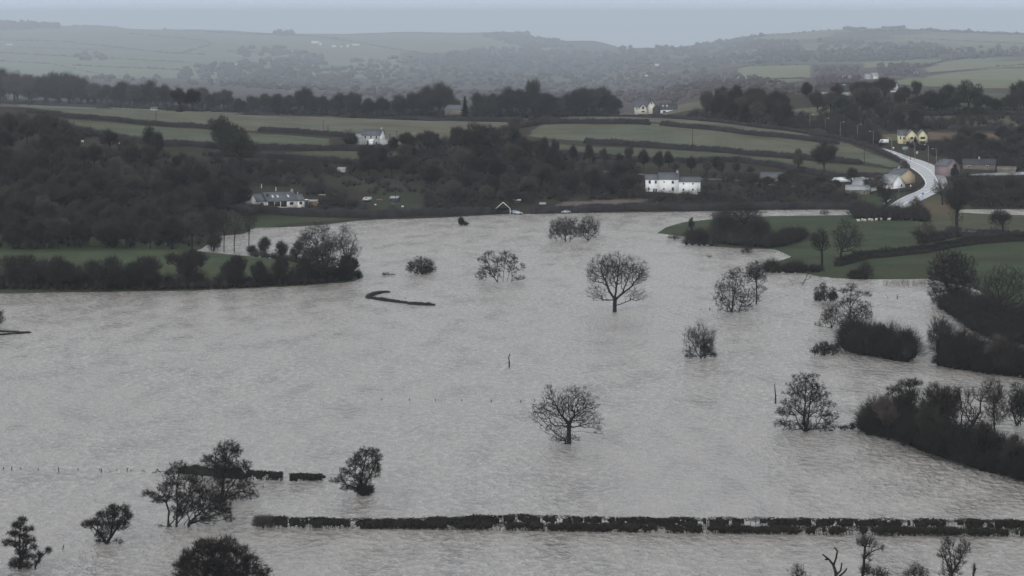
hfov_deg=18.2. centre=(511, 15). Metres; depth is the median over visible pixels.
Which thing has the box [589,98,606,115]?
bare tree
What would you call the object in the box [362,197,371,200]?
caravan
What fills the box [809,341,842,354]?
thorn bush
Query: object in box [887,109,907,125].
bare tree
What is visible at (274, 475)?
flooded hedge
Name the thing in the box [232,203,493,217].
field hedge
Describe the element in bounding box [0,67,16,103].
bare tree
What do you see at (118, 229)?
bare tree
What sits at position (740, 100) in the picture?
bare tree
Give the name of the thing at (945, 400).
willow bush
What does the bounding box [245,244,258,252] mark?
thorn bush
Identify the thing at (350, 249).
oak tree
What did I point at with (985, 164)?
roadside house
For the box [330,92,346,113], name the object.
bare tree
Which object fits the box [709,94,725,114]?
bare tree
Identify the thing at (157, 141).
bare tree
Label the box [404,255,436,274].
round bush
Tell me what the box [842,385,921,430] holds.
bramble hedge
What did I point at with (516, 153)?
bare tree
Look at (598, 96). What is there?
bare tree
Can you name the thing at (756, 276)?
alder tree
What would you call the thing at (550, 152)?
bare tree
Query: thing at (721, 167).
bare tree
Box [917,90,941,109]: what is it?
bare tree
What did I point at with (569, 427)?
ash tree
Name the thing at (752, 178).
bare tree
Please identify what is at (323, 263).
willow bush
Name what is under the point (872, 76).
terrace row
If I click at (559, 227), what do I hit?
willow bush
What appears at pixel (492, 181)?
bare tree
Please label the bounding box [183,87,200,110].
bare tree
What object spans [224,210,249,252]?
oak tree
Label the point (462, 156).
bare tree
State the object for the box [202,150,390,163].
field hedge
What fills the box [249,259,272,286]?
willow bush
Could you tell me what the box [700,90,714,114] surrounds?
bare tree
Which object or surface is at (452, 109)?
valley house
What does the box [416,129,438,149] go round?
bare tree
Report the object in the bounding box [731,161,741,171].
bare tree
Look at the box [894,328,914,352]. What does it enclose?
willow tree
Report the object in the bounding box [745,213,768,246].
oak tree
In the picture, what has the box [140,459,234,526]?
alder clump
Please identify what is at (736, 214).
oak tree
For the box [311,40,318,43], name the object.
house
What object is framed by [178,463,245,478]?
ivy hedge
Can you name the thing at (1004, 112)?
field hedge
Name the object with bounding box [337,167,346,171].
hillside hut
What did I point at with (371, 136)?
farmhouse
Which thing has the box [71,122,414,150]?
field hedge
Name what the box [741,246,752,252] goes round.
water weeds
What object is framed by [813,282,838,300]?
thorn bush
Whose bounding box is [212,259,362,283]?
shore brush
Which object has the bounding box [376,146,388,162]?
bare tree
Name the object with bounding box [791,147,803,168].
bare tree
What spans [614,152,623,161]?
bare tree
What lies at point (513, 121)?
bare tree
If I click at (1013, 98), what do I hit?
bare tree
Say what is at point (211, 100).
bare tree
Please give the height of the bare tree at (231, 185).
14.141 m
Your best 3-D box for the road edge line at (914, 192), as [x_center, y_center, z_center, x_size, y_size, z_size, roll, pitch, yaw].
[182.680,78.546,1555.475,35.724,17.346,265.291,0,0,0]
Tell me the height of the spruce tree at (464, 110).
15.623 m
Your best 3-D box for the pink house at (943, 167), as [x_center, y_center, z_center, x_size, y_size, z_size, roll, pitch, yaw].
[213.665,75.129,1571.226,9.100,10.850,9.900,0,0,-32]
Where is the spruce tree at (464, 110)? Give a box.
[460,96,469,116]
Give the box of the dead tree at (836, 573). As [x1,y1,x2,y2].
[822,547,846,575]
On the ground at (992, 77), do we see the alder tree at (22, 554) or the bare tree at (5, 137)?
the bare tree at (5, 137)
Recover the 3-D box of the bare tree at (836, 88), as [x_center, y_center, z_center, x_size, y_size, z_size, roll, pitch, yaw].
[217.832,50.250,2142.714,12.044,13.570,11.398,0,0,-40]
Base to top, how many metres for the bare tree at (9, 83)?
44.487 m
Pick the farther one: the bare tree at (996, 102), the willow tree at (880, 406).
the bare tree at (996, 102)
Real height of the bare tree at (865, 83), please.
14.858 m
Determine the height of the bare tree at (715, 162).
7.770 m
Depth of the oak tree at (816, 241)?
1111.87 m
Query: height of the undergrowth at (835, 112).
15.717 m
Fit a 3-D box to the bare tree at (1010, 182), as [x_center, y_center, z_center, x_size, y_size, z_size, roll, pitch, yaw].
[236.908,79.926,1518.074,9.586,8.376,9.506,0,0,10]
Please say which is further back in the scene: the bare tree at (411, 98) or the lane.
the bare tree at (411, 98)
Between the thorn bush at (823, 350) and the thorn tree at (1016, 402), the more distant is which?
the thorn bush at (823, 350)
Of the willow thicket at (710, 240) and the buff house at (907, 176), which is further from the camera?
the buff house at (907, 176)
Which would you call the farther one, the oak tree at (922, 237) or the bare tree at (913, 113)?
the bare tree at (913, 113)
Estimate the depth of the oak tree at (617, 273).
951.24 m
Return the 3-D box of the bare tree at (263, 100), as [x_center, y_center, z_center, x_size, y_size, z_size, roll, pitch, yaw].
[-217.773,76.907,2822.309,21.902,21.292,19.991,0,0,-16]
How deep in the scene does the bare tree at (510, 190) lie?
1440.49 m
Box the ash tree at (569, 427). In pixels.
[528,384,604,443]
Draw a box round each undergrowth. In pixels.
[0,110,249,248]
[1,97,621,117]
[208,129,861,209]
[322,168,430,194]
[686,107,885,145]
[816,94,1023,130]
[902,134,1023,169]
[946,171,1023,207]
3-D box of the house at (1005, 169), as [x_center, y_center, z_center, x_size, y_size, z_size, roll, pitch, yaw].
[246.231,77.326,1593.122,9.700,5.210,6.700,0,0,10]
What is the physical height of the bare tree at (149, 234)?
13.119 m
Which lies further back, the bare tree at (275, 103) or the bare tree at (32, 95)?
the bare tree at (32, 95)
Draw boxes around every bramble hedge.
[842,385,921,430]
[849,389,1023,483]
[931,282,1023,344]
[968,286,1023,322]
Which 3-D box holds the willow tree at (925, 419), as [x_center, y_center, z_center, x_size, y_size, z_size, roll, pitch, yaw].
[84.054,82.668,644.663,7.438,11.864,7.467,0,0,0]
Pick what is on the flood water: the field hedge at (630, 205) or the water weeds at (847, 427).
the water weeds at (847, 427)
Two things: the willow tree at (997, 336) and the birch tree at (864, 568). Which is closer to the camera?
the birch tree at (864, 568)
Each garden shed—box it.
[309,200,317,205]
[390,196,400,201]
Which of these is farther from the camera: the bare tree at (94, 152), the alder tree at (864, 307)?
the bare tree at (94, 152)
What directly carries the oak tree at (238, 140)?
on the ground at (992, 77)
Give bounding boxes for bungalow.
[249,189,308,207]
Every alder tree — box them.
[1,515,38,569]
[171,531,272,575]
[198,438,259,502]
[327,445,383,495]
[713,268,759,312]
[743,260,768,303]
[774,372,840,431]
[834,283,873,323]
[885,376,922,408]
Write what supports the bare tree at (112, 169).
on the ground at (992, 77)
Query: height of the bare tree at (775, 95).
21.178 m
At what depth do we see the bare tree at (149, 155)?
1413.02 m
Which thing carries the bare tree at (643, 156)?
on the ground at (992, 77)
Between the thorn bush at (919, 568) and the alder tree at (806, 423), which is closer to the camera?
the thorn bush at (919, 568)
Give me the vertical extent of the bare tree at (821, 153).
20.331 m
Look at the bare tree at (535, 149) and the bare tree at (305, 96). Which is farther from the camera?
the bare tree at (305, 96)
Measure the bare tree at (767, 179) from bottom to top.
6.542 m
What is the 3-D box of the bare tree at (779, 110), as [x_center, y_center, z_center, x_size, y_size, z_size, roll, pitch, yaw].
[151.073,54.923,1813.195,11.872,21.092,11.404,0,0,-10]
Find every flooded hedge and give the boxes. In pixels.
[244,468,283,480]
[289,472,325,480]
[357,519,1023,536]
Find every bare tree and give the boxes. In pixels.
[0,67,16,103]
[0,71,22,104]
[0,111,20,133]
[0,128,16,145]
[1,222,24,248]
[13,73,37,104]
[13,119,38,143]
[21,92,41,100]
[23,185,47,215]
[30,75,56,104]
[30,182,49,201]
[31,193,53,209]
[32,112,60,134]
[42,70,61,102]
[42,216,72,248]
[52,183,79,207]
[54,70,79,102]
[56,119,73,132]
[59,217,71,243]
[69,215,92,248]
[70,75,93,103]
[75,145,87,164]
[84,82,102,104]
[84,142,104,165]
[92,217,117,247]
[96,84,110,106]
[96,128,119,147]
[102,222,126,247]
[106,162,124,176]
[109,80,133,107]
[115,220,140,248]
[116,142,141,156]
[117,138,133,150]
[119,147,139,163]
[119,164,139,190]
[123,84,143,108]
[129,95,152,108]
[137,79,159,106]
[137,219,164,248]
[140,144,158,168]
[147,93,164,109]
[148,131,164,158]
[150,82,173,109]
[159,213,187,248]
[161,90,177,103]
[168,87,186,104]
[171,151,190,167]
[174,157,193,186]
[179,210,204,247]
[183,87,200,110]
[188,160,211,183]
[193,87,211,111]
[204,93,220,111]
[214,88,234,112]
[223,175,254,195]
[228,183,253,205]
[232,98,246,112]
[245,94,258,110]
[255,92,271,111]
[268,94,286,113]
[280,94,297,114]
[290,95,303,114]
[292,86,313,113]
[303,96,315,111]
[311,94,330,114]
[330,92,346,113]
[343,89,362,112]
[355,143,381,169]
[357,151,383,175]
[359,98,377,115]
[373,96,389,116]
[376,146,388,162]
[381,155,401,173]
[386,136,399,146]
[390,93,406,115]
[397,130,417,146]
[397,143,412,155]
[401,155,423,179]
[403,89,422,114]
[413,84,435,115]
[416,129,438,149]
[417,164,445,183]
[424,80,454,117]
[428,133,443,147]
[439,180,464,202]
[442,95,461,108]
[448,125,463,150]
[450,147,471,171]
[468,91,486,116]
[475,183,496,202]
[479,174,502,199]
[482,93,501,116]
[483,157,510,178]
[487,126,503,142]
[494,85,518,116]
[501,183,521,206]
[504,143,523,161]
[505,125,522,145]
[507,88,532,116]
[507,116,521,128]
[515,135,532,157]
[516,170,534,192]
[516,175,539,191]
[524,75,542,115]
[530,92,559,116]
[530,138,543,154]
[531,139,550,156]
[531,161,553,185]
[539,135,548,153]
[540,146,564,166]
[551,138,559,149]
[552,96,566,117]
[561,91,582,116]
[568,144,577,158]
[569,86,595,115]
[573,99,591,115]
[579,168,603,191]
[584,139,594,162]
[586,88,604,116]
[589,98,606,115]
[596,87,618,116]
[599,147,608,161]
[606,162,628,177]
[607,95,624,113]
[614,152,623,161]
[624,145,632,161]
[637,149,649,171]
[652,150,664,168]
[663,150,674,167]
[668,162,680,171]
[685,156,696,173]
[699,91,713,107]
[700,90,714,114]
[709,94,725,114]
[712,156,724,169]
[714,85,727,94]
[714,92,726,112]
[717,159,724,172]
[725,83,742,101]
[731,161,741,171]
[734,96,748,110]
[735,102,753,122]
[743,86,758,98]
[744,172,760,184]
[747,164,755,172]
[748,86,767,94]
[748,101,767,123]
[761,176,775,183]
[766,87,785,104]
[770,99,787,125]
[776,171,790,183]
[782,92,790,104]
[782,102,793,117]
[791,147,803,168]
[799,81,813,97]
[809,89,825,110]
[809,139,838,169]
[820,90,838,111]
[829,83,844,93]
[831,178,842,191]
[833,94,850,115]
[842,166,861,183]
[848,81,861,101]
[851,87,863,97]
[859,79,871,88]
[862,177,876,191]
[869,86,883,99]
[870,76,898,99]
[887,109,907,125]
[891,87,907,100]
[899,85,912,102]
[905,108,923,123]
[911,79,921,95]
[912,93,926,105]
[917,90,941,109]
[937,88,950,108]
[938,82,956,100]
[949,91,966,108]
[950,133,969,145]
[956,125,974,134]
[956,127,972,135]
[970,92,989,105]
[971,132,987,139]
[976,138,989,149]
[983,95,993,106]
[984,139,1005,151]
[988,98,1003,107]
[992,126,1010,138]
[999,96,1008,107]
[1004,177,1019,187]
[1005,92,1022,106]
[1007,79,1023,109]
[1015,122,1023,133]
[1016,91,1023,110]
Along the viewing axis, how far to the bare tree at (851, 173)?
1535.08 m
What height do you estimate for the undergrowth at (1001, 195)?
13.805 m
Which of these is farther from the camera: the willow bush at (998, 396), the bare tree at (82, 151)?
the bare tree at (82, 151)
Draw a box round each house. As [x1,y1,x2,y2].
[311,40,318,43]
[444,105,469,115]
[634,100,654,114]
[645,171,700,193]
[814,85,849,95]
[829,82,874,94]
[888,166,915,183]
[896,130,927,143]
[934,158,960,176]
[962,156,995,169]
[997,166,1016,172]
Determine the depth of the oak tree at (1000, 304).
897.68 m
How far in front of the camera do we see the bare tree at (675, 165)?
1535.54 m
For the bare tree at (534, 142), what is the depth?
1592.18 m
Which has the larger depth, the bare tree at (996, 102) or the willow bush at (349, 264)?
the bare tree at (996, 102)
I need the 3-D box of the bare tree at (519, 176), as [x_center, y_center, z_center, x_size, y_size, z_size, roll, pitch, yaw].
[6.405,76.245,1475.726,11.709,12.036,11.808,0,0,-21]
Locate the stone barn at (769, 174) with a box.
[760,172,783,181]
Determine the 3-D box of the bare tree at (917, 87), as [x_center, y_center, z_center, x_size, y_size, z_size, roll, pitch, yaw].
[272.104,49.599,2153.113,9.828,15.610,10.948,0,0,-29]
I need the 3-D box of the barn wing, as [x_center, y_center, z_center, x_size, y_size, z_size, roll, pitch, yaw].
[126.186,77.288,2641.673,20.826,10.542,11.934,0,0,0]
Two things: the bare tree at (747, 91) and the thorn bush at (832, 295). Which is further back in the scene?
the bare tree at (747, 91)
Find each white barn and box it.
[851,177,876,191]
[880,174,905,188]
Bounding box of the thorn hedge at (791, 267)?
[760,256,825,272]
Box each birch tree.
[855,534,886,575]
[934,533,971,575]
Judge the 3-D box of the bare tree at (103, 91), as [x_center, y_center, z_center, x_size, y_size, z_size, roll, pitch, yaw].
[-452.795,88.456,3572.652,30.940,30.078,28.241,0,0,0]
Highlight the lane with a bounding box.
[551,167,783,185]
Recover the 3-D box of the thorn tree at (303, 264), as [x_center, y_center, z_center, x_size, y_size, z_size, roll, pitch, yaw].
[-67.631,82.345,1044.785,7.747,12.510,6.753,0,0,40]
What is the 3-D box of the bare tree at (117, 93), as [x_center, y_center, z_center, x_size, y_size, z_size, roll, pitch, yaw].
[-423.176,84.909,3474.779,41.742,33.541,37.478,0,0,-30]
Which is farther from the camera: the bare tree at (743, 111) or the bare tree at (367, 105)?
the bare tree at (367, 105)
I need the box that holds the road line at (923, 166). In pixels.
[881,148,937,204]
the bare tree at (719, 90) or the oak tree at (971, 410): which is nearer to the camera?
the oak tree at (971, 410)
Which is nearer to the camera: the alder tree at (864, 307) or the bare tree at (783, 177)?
the alder tree at (864, 307)
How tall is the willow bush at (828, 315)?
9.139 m
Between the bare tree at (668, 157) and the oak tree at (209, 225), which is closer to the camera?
the oak tree at (209, 225)
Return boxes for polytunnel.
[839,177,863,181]
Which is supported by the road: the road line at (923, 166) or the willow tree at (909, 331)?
the road line at (923, 166)
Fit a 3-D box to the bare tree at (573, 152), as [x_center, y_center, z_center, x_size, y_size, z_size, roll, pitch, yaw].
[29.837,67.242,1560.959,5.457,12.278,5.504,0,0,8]
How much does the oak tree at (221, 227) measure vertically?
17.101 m
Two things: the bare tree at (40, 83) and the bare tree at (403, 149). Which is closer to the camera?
the bare tree at (403, 149)
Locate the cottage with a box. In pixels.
[845,185,870,194]
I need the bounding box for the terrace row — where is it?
[864,73,878,78]
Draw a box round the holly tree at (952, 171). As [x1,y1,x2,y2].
[950,163,958,176]
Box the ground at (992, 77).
[0,25,1023,306]
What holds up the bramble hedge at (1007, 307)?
on the ground at (992, 77)
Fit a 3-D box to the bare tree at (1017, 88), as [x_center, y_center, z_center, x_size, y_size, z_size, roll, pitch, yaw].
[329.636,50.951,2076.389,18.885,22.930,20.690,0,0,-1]
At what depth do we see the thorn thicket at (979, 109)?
2005.70 m
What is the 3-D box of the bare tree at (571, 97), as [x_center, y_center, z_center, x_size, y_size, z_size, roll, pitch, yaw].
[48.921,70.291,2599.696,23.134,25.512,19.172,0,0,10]
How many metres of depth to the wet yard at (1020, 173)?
1584.33 m
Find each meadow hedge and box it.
[833,232,1023,265]
[916,225,1023,243]
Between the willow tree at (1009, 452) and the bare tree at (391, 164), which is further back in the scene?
the bare tree at (391, 164)
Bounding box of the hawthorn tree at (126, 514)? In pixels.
[80,502,133,543]
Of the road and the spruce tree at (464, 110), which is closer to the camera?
the road
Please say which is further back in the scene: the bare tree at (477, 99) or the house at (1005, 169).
the bare tree at (477, 99)
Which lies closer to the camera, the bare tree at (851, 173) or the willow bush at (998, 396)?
the willow bush at (998, 396)
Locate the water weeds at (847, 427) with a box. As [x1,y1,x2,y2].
[837,423,856,429]
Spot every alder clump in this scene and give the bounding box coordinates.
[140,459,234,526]
[474,249,527,281]
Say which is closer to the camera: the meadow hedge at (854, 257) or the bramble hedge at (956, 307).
the bramble hedge at (956, 307)
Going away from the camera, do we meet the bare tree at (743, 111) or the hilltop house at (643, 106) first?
the bare tree at (743, 111)
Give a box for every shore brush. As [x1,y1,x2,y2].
[0,258,209,286]
[0,270,355,289]
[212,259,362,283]
[248,249,300,262]
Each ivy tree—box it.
[141,125,155,146]
[205,232,222,250]
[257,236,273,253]
[273,240,289,255]
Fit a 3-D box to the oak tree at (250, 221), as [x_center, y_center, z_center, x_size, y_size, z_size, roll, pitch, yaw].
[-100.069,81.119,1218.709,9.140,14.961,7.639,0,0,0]
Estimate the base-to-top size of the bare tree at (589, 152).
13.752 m
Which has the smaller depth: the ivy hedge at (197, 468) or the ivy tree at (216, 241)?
the ivy hedge at (197, 468)
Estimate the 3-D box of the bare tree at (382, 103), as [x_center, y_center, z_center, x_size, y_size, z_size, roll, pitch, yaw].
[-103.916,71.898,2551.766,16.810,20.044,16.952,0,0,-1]
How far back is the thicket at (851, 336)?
827.26 m
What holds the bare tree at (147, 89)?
on the ground at (992, 77)
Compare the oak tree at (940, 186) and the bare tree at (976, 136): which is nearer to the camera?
the oak tree at (940, 186)
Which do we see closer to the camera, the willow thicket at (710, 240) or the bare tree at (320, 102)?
the willow thicket at (710, 240)
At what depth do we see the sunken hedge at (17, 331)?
889.68 m
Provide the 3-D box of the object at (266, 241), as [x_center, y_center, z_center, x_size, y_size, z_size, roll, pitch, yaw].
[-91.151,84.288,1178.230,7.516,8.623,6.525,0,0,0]
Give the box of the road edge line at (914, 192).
[891,168,925,204]
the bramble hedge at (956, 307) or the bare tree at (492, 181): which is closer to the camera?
the bramble hedge at (956, 307)
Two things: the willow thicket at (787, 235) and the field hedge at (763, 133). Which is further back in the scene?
the field hedge at (763, 133)
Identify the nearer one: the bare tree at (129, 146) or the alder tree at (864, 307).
the alder tree at (864, 307)
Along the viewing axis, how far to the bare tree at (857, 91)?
2090.85 m
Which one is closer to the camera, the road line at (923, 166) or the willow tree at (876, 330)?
the willow tree at (876, 330)
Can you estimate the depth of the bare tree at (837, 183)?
1504.23 m
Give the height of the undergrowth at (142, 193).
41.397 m
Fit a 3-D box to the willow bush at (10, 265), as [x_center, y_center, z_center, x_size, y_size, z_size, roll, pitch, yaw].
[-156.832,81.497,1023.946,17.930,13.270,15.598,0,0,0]
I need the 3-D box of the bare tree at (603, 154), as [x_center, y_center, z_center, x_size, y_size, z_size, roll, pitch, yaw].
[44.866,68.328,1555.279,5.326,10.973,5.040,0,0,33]
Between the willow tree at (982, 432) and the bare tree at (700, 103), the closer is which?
the willow tree at (982, 432)
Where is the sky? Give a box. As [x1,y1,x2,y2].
[0,0,1023,48]
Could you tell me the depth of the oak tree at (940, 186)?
1468.72 m
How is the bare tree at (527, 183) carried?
on the ground at (992, 77)
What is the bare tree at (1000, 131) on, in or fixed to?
on the ground at (992, 77)
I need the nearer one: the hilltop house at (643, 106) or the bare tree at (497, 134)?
the bare tree at (497, 134)
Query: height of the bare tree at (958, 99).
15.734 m
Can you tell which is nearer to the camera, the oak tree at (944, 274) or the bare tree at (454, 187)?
the oak tree at (944, 274)
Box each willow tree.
[163,245,210,288]
[576,214,600,240]
[687,227,708,245]
[864,322,893,356]
[869,394,899,440]
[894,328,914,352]
[913,400,944,452]
[924,314,954,342]
[949,327,978,355]
[969,419,1004,470]
[983,332,1014,360]
[998,432,1023,478]
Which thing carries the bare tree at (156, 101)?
on the ground at (992, 77)
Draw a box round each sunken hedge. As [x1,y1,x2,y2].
[0,330,31,332]
[0,332,26,334]
[365,290,434,305]
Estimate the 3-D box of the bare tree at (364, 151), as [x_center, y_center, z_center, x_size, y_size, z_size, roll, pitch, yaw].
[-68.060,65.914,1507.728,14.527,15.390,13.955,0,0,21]
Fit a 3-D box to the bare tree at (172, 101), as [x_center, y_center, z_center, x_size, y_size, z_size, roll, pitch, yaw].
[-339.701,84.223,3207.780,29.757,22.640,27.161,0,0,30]
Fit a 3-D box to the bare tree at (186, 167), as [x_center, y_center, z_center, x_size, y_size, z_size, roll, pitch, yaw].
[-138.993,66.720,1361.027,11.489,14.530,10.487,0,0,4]
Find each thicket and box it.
[680,225,721,245]
[706,215,778,247]
[762,225,813,247]
[828,308,928,361]
[843,198,932,221]
[876,115,950,127]
[922,320,1023,378]
[923,101,1023,114]
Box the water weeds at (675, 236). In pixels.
[667,233,681,238]
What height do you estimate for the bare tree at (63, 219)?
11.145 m
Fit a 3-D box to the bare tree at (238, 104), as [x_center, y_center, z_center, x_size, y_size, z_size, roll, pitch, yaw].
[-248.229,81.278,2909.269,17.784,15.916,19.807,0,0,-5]
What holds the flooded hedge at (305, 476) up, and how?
in the flood water
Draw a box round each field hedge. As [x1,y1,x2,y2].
[26,107,215,129]
[33,102,523,121]
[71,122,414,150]
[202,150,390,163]
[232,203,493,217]
[257,125,358,136]
[498,116,650,131]
[528,113,812,131]
[530,200,849,213]
[560,148,888,178]
[583,136,862,164]
[659,119,840,144]
[799,128,909,167]
[892,180,923,191]
[925,109,1023,115]
[947,124,1016,130]
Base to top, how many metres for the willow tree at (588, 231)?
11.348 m
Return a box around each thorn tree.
[270,254,289,286]
[293,252,313,285]
[688,218,694,230]
[909,195,923,220]
[1003,382,1023,425]
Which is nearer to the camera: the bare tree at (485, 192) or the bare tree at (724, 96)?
the bare tree at (485, 192)
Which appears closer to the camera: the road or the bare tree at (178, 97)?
the road
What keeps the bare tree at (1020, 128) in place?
on the ground at (992, 77)
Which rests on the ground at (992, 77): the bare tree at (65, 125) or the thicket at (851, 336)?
the bare tree at (65, 125)
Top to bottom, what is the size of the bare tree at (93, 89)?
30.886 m
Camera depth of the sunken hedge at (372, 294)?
985.99 m
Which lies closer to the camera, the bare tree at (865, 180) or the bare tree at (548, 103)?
the bare tree at (865, 180)
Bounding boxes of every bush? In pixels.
[0,253,43,289]
[0,310,5,323]
[36,253,84,290]
[80,252,132,290]
[124,255,165,290]
[220,253,248,287]
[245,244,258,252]
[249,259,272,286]
[250,513,276,527]
[286,246,341,282]
[287,240,302,262]
[331,254,359,281]
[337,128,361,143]
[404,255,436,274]
[458,217,469,224]
[547,214,583,240]
[681,318,718,357]
[786,562,810,575]
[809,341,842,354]
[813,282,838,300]
[815,300,843,327]
[846,259,875,278]
[865,565,891,575]
[900,561,931,575]
[915,379,962,425]
[980,377,1009,429]
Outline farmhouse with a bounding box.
[355,128,387,144]
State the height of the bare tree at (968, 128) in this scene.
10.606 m
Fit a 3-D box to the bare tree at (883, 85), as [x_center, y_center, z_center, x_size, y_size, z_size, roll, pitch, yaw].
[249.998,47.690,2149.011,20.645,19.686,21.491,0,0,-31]
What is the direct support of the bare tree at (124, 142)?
on the ground at (992, 77)
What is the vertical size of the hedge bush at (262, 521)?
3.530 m
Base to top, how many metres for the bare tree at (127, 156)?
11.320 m
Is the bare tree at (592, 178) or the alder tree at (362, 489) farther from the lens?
the bare tree at (592, 178)
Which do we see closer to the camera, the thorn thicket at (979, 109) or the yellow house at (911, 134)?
the yellow house at (911, 134)
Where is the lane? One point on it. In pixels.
(701, 178)
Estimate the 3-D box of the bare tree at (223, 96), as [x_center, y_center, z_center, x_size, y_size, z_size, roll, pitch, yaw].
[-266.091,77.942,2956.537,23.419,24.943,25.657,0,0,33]
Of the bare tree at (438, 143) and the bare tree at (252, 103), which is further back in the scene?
the bare tree at (252, 103)
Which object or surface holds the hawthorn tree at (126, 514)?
in the flood water
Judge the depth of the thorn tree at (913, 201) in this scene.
1337.47 m
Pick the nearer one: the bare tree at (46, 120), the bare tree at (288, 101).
the bare tree at (46, 120)
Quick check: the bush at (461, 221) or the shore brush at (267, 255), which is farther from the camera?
the bush at (461, 221)
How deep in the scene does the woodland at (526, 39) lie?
14517.81 m
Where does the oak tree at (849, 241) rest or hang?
on the ground at (992, 77)
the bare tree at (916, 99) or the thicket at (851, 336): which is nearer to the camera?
the thicket at (851, 336)
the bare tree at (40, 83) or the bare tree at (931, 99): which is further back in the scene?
the bare tree at (40, 83)
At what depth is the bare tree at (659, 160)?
1534.27 m
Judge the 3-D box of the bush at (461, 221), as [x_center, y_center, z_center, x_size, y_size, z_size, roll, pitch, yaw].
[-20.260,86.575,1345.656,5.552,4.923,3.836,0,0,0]
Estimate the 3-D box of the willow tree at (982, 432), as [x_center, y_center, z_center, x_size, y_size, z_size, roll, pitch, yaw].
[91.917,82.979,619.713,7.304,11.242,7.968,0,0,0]
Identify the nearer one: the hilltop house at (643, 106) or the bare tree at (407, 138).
the bare tree at (407, 138)
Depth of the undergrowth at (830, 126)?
1843.04 m
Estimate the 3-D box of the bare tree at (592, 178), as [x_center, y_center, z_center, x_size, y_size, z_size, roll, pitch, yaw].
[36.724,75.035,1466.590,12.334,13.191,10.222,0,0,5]
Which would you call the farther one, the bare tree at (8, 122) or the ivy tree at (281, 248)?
the bare tree at (8, 122)
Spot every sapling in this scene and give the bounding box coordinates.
[33,546,52,567]
[970,562,977,575]
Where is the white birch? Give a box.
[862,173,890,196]
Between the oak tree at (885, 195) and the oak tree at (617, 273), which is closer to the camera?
the oak tree at (617, 273)
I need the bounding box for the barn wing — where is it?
[652,103,677,113]
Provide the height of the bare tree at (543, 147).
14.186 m
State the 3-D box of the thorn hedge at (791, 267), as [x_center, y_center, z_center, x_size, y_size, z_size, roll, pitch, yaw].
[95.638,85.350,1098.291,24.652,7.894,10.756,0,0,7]
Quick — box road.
[882,148,946,206]
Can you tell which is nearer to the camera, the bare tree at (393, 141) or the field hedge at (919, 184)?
the field hedge at (919, 184)
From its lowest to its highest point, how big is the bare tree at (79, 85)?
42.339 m
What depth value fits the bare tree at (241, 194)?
1352.30 m
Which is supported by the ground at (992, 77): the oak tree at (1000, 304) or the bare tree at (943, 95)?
the bare tree at (943, 95)
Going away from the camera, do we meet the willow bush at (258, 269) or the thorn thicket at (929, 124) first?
the willow bush at (258, 269)
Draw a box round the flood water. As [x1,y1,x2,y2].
[0,209,1023,575]
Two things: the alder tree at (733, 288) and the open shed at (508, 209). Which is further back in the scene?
the open shed at (508, 209)
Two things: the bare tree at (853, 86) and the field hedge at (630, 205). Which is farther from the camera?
the bare tree at (853, 86)
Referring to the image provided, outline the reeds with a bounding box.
[883,277,926,286]
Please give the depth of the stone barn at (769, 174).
1544.57 m
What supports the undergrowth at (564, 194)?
on the ground at (992, 77)
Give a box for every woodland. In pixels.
[0,19,440,90]
[323,30,719,102]
[685,25,1023,94]
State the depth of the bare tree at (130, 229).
1186.35 m
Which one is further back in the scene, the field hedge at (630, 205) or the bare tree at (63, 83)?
the bare tree at (63, 83)
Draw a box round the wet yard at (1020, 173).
[971,172,1023,174]
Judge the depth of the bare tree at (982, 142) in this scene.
1697.04 m
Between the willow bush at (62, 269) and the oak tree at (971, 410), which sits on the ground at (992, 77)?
the willow bush at (62, 269)
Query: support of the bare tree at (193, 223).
on the ground at (992, 77)
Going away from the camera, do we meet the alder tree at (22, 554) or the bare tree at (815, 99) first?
the alder tree at (22, 554)
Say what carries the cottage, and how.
on the ground at (992, 77)
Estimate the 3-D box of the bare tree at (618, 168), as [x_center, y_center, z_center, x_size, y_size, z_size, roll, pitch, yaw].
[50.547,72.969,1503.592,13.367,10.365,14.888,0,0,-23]
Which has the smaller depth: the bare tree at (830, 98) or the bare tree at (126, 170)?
the bare tree at (126, 170)
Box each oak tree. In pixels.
[201,207,222,250]
[204,114,233,149]
[211,123,263,174]
[214,211,233,251]
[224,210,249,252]
[241,211,259,245]
[293,220,339,256]
[331,222,361,272]
[459,121,496,147]
[584,251,649,311]
[709,207,736,233]
[714,197,768,225]
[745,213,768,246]
[807,226,831,266]
[828,218,865,256]
[876,180,895,206]
[908,217,939,245]
[924,247,980,303]
[930,179,951,204]
[941,384,990,427]
[942,179,974,227]
[951,79,984,114]
[973,262,1023,320]
[987,208,1013,231]
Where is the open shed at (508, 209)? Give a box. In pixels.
[496,202,510,213]
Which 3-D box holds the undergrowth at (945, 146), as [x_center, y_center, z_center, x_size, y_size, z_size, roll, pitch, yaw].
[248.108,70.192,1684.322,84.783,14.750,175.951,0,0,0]
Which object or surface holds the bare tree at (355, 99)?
on the ground at (992, 77)
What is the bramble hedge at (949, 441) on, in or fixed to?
in the flood water
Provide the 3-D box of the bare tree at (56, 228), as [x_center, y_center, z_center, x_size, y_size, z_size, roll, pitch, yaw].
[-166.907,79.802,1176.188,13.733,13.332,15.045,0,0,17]

